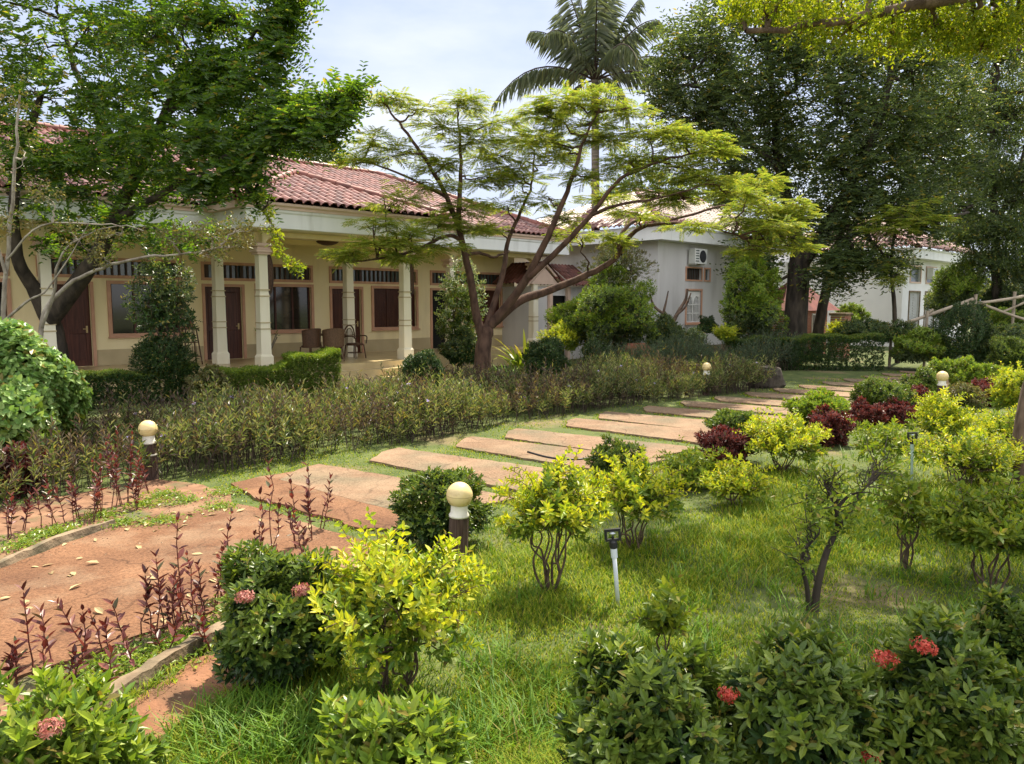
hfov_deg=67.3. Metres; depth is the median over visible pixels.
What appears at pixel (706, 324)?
shrub
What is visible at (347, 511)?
paving slab
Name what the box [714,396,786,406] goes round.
paving slab
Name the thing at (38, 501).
red leaf plant
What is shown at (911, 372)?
paving slab
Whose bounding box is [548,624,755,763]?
shrub
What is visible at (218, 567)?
red leaf plant
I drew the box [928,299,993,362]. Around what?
shrub
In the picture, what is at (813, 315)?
window
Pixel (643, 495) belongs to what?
shrub
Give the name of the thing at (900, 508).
shrub
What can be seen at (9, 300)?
window
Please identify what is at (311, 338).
rattan chair
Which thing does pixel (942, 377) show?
globe lamp
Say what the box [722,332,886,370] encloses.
clipped hedge
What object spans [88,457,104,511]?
red leaf plant
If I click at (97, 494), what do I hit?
red leaf plant
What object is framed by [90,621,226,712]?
kerb
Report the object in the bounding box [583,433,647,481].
shrub
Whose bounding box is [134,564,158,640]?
red leaf plant
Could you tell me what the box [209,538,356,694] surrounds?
shrub
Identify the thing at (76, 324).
door
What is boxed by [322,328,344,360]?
rattan chair
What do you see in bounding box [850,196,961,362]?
young feathery tree
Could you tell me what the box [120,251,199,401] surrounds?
shrub
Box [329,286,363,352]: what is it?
door
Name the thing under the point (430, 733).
shrub
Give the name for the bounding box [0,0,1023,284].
sky
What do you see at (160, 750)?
shrub
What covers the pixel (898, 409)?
shrub
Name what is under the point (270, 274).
wooden plaque
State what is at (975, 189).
background tree
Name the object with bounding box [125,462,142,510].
red leaf plant
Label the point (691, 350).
hedge
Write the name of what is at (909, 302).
house
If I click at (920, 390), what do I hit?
shrub
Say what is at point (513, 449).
paving slab
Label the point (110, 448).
red leaf plant
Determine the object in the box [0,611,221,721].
flower bed
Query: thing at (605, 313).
shrub
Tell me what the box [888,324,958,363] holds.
shrub
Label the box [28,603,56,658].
red leaf plant
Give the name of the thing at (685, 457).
shrub
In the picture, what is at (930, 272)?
air conditioner
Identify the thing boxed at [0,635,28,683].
red leaf plant
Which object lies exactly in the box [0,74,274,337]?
thin tree
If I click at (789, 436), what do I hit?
shrub
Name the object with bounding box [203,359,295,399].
clipped hedge
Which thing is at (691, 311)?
window
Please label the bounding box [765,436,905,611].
twisted shrub
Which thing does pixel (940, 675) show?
shrub
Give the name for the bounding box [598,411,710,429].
paving slab
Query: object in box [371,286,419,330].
window
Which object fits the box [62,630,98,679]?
red leaf plant
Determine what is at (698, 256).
air conditioner
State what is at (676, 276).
house
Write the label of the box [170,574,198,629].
red leaf plant
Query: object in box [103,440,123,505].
red leaf plant
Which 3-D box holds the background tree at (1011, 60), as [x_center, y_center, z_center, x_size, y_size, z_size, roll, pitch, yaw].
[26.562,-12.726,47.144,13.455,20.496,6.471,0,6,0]
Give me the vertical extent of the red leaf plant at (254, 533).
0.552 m
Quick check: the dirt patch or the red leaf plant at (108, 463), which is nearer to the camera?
the dirt patch
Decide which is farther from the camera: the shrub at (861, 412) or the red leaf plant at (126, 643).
the shrub at (861, 412)
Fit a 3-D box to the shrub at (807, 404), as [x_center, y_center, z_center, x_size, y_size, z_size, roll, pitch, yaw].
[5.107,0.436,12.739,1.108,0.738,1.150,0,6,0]
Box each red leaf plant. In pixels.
[0,492,20,539]
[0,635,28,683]
[9,580,42,674]
[20,492,34,530]
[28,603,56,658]
[30,634,56,670]
[31,487,45,526]
[41,474,57,527]
[47,597,95,660]
[51,484,67,523]
[62,474,82,521]
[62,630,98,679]
[80,608,115,651]
[86,477,101,521]
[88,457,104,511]
[93,453,110,517]
[98,644,119,680]
[102,598,129,641]
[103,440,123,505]
[105,434,120,498]
[108,424,120,509]
[114,630,139,666]
[124,423,137,502]
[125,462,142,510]
[131,450,147,499]
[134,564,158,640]
[138,457,149,492]
[146,609,189,648]
[148,548,170,632]
[159,570,187,632]
[168,511,192,625]
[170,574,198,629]
[181,550,197,613]
[187,608,211,651]
[191,558,208,619]
[210,553,224,596]
[213,508,235,613]
[217,548,233,599]
[252,530,260,553]
[253,485,270,547]
[261,457,284,545]
[283,473,299,547]
[289,513,311,554]
[300,462,318,539]
[319,472,335,528]
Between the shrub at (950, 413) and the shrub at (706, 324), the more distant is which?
the shrub at (706, 324)
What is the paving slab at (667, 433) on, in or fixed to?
on the ground at (794, 378)
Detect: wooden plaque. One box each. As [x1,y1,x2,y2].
[267,255,273,294]
[410,264,413,293]
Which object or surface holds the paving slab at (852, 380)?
on the ground at (794, 378)
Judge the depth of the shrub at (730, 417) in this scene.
10.67 m
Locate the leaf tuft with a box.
[495,328,528,371]
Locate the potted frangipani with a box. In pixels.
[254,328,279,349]
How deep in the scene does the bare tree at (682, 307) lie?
27.25 m
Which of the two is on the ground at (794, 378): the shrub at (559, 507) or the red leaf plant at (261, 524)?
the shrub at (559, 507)
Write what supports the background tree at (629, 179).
on the ground at (794, 378)
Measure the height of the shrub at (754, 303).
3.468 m
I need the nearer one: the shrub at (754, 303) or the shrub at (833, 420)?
the shrub at (833, 420)
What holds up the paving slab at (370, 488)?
on the ground at (794, 378)
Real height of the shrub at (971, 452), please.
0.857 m
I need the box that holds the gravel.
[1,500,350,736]
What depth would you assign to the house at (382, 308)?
22.52 m
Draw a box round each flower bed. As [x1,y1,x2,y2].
[0,479,239,559]
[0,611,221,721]
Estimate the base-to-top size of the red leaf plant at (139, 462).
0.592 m
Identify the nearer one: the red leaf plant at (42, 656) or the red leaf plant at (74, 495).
the red leaf plant at (42, 656)
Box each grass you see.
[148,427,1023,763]
[221,371,903,532]
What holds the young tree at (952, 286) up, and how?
on the ground at (794, 378)
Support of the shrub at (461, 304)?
on the ground at (794, 378)
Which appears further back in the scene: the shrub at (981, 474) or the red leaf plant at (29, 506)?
the shrub at (981, 474)
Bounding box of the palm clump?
[493,347,548,370]
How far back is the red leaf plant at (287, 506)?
6.84 m
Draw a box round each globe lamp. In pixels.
[138,420,161,479]
[446,482,472,561]
[702,362,710,394]
[936,371,948,409]
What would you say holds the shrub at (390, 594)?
on the ground at (794, 378)
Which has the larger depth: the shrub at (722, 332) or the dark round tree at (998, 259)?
the dark round tree at (998, 259)
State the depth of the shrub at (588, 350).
23.33 m
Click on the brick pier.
(838, 316)
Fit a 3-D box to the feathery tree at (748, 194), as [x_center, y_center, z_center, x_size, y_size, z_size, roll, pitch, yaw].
[1.972,-3.628,20.198,13.456,8.056,4.806,0,6,0]
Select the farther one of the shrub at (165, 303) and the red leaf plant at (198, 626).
the shrub at (165, 303)
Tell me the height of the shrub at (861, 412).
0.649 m
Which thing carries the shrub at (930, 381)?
on the ground at (794, 378)
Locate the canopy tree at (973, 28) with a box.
[684,0,1023,484]
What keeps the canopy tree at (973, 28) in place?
on the ground at (794, 378)
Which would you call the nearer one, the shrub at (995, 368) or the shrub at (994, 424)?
the shrub at (994, 424)
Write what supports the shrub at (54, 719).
on the ground at (794, 378)
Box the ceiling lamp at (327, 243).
[316,240,337,245]
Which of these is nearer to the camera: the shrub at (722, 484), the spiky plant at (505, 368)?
the shrub at (722, 484)
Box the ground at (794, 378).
[0,314,1023,763]
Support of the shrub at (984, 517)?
on the ground at (794, 378)
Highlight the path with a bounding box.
[0,497,369,680]
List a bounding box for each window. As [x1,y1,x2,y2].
[0,278,12,318]
[106,280,183,337]
[254,283,314,333]
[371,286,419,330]
[464,288,503,327]
[685,289,702,324]
[811,313,815,332]
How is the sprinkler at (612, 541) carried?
on the ground at (794, 378)
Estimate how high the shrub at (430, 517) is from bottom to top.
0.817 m
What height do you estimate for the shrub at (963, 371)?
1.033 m
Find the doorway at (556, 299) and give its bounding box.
[553,296,564,354]
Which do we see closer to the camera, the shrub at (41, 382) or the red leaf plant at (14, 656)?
the red leaf plant at (14, 656)
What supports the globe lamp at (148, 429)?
on the ground at (794, 378)
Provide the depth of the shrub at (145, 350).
17.02 m
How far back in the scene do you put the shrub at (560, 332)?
24.52 m
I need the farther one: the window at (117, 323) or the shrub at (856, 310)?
the shrub at (856, 310)
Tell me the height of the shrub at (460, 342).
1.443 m
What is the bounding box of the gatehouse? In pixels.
[492,261,589,359]
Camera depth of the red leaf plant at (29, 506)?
7.49 m
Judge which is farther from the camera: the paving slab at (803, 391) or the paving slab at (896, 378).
the paving slab at (896, 378)
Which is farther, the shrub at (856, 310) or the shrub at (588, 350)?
the shrub at (856, 310)
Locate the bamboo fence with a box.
[836,292,1023,366]
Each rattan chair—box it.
[299,328,320,351]
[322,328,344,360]
[344,325,367,358]
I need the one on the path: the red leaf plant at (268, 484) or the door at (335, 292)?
the red leaf plant at (268, 484)
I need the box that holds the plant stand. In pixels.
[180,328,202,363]
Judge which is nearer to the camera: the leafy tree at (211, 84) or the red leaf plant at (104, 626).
the red leaf plant at (104, 626)
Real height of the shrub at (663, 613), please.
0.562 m
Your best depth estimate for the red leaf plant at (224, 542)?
5.40 m
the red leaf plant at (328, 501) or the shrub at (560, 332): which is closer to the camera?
the red leaf plant at (328, 501)
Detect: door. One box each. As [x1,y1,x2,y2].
[39,281,97,365]
[201,284,246,359]
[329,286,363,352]
[430,288,456,348]
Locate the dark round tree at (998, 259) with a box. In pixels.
[931,0,1023,306]
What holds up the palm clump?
on the ground at (794, 378)
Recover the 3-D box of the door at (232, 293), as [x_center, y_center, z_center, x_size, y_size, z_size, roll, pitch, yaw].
[-8.548,-1.785,22.816,1.280,2.220,0.170,-6,8,-44]
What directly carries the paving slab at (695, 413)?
on the ground at (794, 378)
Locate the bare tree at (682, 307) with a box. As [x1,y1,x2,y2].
[650,289,690,320]
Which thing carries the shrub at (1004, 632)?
on the ground at (794, 378)
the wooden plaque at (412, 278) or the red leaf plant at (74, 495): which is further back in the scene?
the wooden plaque at (412, 278)
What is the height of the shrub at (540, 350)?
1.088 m
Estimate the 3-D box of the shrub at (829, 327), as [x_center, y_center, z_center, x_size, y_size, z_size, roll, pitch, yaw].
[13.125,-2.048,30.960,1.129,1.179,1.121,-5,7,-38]
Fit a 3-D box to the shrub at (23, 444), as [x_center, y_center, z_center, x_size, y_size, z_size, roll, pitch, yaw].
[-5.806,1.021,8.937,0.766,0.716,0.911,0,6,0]
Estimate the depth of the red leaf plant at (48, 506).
7.54 m
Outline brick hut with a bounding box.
[771,283,839,353]
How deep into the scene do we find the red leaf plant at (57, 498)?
7.68 m
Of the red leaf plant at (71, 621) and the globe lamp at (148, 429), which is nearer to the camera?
the red leaf plant at (71, 621)
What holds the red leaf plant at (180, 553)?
on the flower bed at (28, 683)
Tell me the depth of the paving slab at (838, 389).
20.20 m
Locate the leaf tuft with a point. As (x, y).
(524, 346)
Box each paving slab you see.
[231,471,398,531]
[279,464,512,508]
[369,447,593,491]
[456,436,665,470]
[505,428,700,457]
[566,418,746,444]
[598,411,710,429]
[643,406,790,421]
[680,400,791,415]
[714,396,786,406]
[745,392,853,402]
[773,388,853,397]
[799,385,853,391]
[822,381,949,388]
[843,378,948,385]
[863,376,961,382]
[882,373,948,379]
[899,371,922,373]
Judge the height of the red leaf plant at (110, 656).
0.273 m
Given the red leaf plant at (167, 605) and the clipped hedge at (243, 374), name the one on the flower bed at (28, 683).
the red leaf plant at (167, 605)
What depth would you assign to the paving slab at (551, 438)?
12.25 m
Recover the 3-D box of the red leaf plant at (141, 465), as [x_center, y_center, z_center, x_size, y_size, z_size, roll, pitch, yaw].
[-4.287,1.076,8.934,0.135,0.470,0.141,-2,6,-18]
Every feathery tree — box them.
[314,79,827,376]
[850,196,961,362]
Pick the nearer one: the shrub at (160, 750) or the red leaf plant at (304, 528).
the shrub at (160, 750)
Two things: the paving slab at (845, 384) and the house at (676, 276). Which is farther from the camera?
the house at (676, 276)
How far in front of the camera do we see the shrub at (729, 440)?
10.17 m
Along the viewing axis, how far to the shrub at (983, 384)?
16.68 m
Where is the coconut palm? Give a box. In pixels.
[491,0,691,230]
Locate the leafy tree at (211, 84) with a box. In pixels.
[0,0,397,358]
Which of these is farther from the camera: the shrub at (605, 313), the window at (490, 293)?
the window at (490, 293)
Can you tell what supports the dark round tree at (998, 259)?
on the ground at (794, 378)
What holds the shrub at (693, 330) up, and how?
on the hedge at (691, 350)
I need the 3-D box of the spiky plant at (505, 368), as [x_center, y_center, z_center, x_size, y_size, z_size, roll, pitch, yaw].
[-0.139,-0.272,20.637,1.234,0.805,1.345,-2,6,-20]
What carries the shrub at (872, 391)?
on the ground at (794, 378)
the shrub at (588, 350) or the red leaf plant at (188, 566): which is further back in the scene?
the shrub at (588, 350)
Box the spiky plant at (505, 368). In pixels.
[494,359,523,375]
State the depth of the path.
6.31 m
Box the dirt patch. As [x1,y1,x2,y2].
[126,653,263,738]
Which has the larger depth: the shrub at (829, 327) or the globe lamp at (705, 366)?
the shrub at (829, 327)
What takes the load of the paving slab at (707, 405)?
on the ground at (794, 378)
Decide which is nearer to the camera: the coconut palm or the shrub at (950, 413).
the shrub at (950, 413)
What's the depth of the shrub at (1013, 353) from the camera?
22.65 m
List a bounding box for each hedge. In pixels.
[0,347,778,506]
[74,362,202,408]
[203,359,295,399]
[280,346,342,396]
[578,324,845,370]
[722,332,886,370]
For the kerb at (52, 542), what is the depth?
6.98 m
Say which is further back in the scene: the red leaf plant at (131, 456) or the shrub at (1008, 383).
the shrub at (1008, 383)
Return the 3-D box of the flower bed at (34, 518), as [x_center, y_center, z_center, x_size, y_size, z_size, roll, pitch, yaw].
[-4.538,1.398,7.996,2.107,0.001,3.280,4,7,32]
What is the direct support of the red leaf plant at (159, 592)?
on the flower bed at (28, 683)
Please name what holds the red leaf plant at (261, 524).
on the path
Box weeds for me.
[0,483,347,722]
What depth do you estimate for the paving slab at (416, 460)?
10.46 m
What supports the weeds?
on the path
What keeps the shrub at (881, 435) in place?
on the ground at (794, 378)
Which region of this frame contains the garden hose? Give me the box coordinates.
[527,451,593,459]
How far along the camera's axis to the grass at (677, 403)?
12.34 m
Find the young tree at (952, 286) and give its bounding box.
[929,257,986,344]
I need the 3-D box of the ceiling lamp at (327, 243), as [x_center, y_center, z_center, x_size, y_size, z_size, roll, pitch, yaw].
[-5.293,-4.008,22.055,0.640,0.195,0.634,-6,8,-44]
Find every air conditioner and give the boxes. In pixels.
[688,248,706,264]
[927,268,938,279]
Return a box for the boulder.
[747,364,785,388]
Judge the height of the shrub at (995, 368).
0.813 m
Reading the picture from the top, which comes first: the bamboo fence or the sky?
the sky
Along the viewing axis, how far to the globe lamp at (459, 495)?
6.46 m
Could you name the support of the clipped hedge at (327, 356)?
on the ground at (794, 378)
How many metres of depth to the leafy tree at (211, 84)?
14.91 m
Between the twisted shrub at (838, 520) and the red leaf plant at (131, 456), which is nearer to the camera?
the twisted shrub at (838, 520)
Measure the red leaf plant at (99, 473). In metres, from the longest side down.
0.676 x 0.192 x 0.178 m
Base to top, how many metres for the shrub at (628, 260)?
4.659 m
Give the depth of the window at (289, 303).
24.32 m
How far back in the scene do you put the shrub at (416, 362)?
15.99 m
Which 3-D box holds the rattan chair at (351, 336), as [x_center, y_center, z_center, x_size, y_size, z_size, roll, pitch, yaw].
[-4.732,-1.215,23.157,0.519,1.022,0.700,3,6,26]
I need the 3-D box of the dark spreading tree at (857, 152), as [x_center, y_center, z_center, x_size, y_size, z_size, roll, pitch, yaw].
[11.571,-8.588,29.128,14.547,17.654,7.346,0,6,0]
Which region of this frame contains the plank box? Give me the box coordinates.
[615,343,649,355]
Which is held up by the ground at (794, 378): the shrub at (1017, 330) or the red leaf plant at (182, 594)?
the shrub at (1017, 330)
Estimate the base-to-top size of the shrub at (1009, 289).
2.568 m
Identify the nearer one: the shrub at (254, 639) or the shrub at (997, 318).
the shrub at (254, 639)
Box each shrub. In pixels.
[0,316,93,456]
[0,440,50,498]
[0,658,157,763]
[113,726,180,763]
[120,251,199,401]
[127,333,198,377]
[172,363,236,400]
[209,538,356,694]
[295,506,496,695]
[302,682,476,763]
[385,464,499,551]
[400,348,446,390]
[434,254,487,371]
[437,323,476,366]
[487,444,616,592]
[519,334,570,374]
[536,319,583,353]
[544,260,664,353]
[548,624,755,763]
[577,234,659,354]
[581,337,606,362]
[582,445,702,548]
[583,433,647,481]
[618,571,711,651]
[646,312,687,346]
[652,435,737,492]
[684,325,706,343]
[693,423,754,465]
[696,315,718,338]
[698,452,781,504]
[702,407,765,433]
[702,610,911,763]
[710,322,742,341]
[718,255,789,345]
[732,405,833,471]
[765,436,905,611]
[780,386,850,426]
[806,402,856,447]
[825,318,844,343]
[831,316,915,343]
[834,302,871,321]
[845,415,923,472]
[847,395,890,428]
[848,375,918,406]
[859,598,1023,763]
[860,455,949,569]
[873,396,917,425]
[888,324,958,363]
[898,364,937,392]
[900,415,1023,485]
[904,383,933,405]
[904,385,989,443]
[907,461,1023,590]
[923,271,1023,325]
[927,356,952,376]
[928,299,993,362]
[946,380,989,410]
[947,355,993,389]
[957,438,1023,482]
[963,403,1017,445]
[963,581,1023,691]
[965,375,1003,406]
[966,322,1023,363]
[967,306,1023,327]
[983,334,1023,371]
[984,360,1023,411]
[988,362,1010,377]
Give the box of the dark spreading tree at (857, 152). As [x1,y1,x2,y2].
[628,0,1018,360]
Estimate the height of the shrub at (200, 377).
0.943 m
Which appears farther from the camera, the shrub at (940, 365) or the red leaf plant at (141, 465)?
the shrub at (940, 365)
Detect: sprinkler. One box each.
[604,528,620,605]
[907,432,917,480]
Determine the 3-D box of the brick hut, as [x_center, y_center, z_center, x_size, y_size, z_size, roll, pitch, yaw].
[12.310,-2.881,33.600,3.000,3.400,2.800,-6,8,-44]
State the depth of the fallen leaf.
5.44 m
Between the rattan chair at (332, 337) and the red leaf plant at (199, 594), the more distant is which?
the rattan chair at (332, 337)
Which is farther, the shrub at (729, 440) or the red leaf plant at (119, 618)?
the shrub at (729, 440)
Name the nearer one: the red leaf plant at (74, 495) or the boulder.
the red leaf plant at (74, 495)
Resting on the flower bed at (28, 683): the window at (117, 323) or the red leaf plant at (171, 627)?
the red leaf plant at (171, 627)
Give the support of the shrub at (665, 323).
on the ground at (794, 378)
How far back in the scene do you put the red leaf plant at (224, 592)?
5.43 m
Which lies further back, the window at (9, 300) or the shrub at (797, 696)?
the window at (9, 300)
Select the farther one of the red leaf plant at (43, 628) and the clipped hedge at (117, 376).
the clipped hedge at (117, 376)
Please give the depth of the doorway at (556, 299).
30.67 m
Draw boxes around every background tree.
[195,104,359,167]
[601,139,734,227]
[851,3,1023,251]
[882,104,1023,331]
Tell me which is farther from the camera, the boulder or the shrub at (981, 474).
the boulder
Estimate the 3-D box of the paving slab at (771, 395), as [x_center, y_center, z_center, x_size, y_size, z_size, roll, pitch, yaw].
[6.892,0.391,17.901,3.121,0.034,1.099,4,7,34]
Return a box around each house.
[0,119,578,395]
[514,187,786,358]
[774,220,967,346]
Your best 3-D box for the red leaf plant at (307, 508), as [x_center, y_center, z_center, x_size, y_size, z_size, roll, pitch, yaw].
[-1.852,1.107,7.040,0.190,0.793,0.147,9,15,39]
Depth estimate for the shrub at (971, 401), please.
15.93 m
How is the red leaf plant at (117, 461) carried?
on the flower bed at (34, 518)
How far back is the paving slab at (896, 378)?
22.66 m
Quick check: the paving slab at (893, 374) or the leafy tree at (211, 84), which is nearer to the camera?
the leafy tree at (211, 84)
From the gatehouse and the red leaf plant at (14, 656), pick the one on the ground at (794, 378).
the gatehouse
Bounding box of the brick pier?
[829,313,852,357]
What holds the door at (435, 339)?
in the house at (382, 308)
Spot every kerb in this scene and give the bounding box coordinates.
[0,520,115,567]
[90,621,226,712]

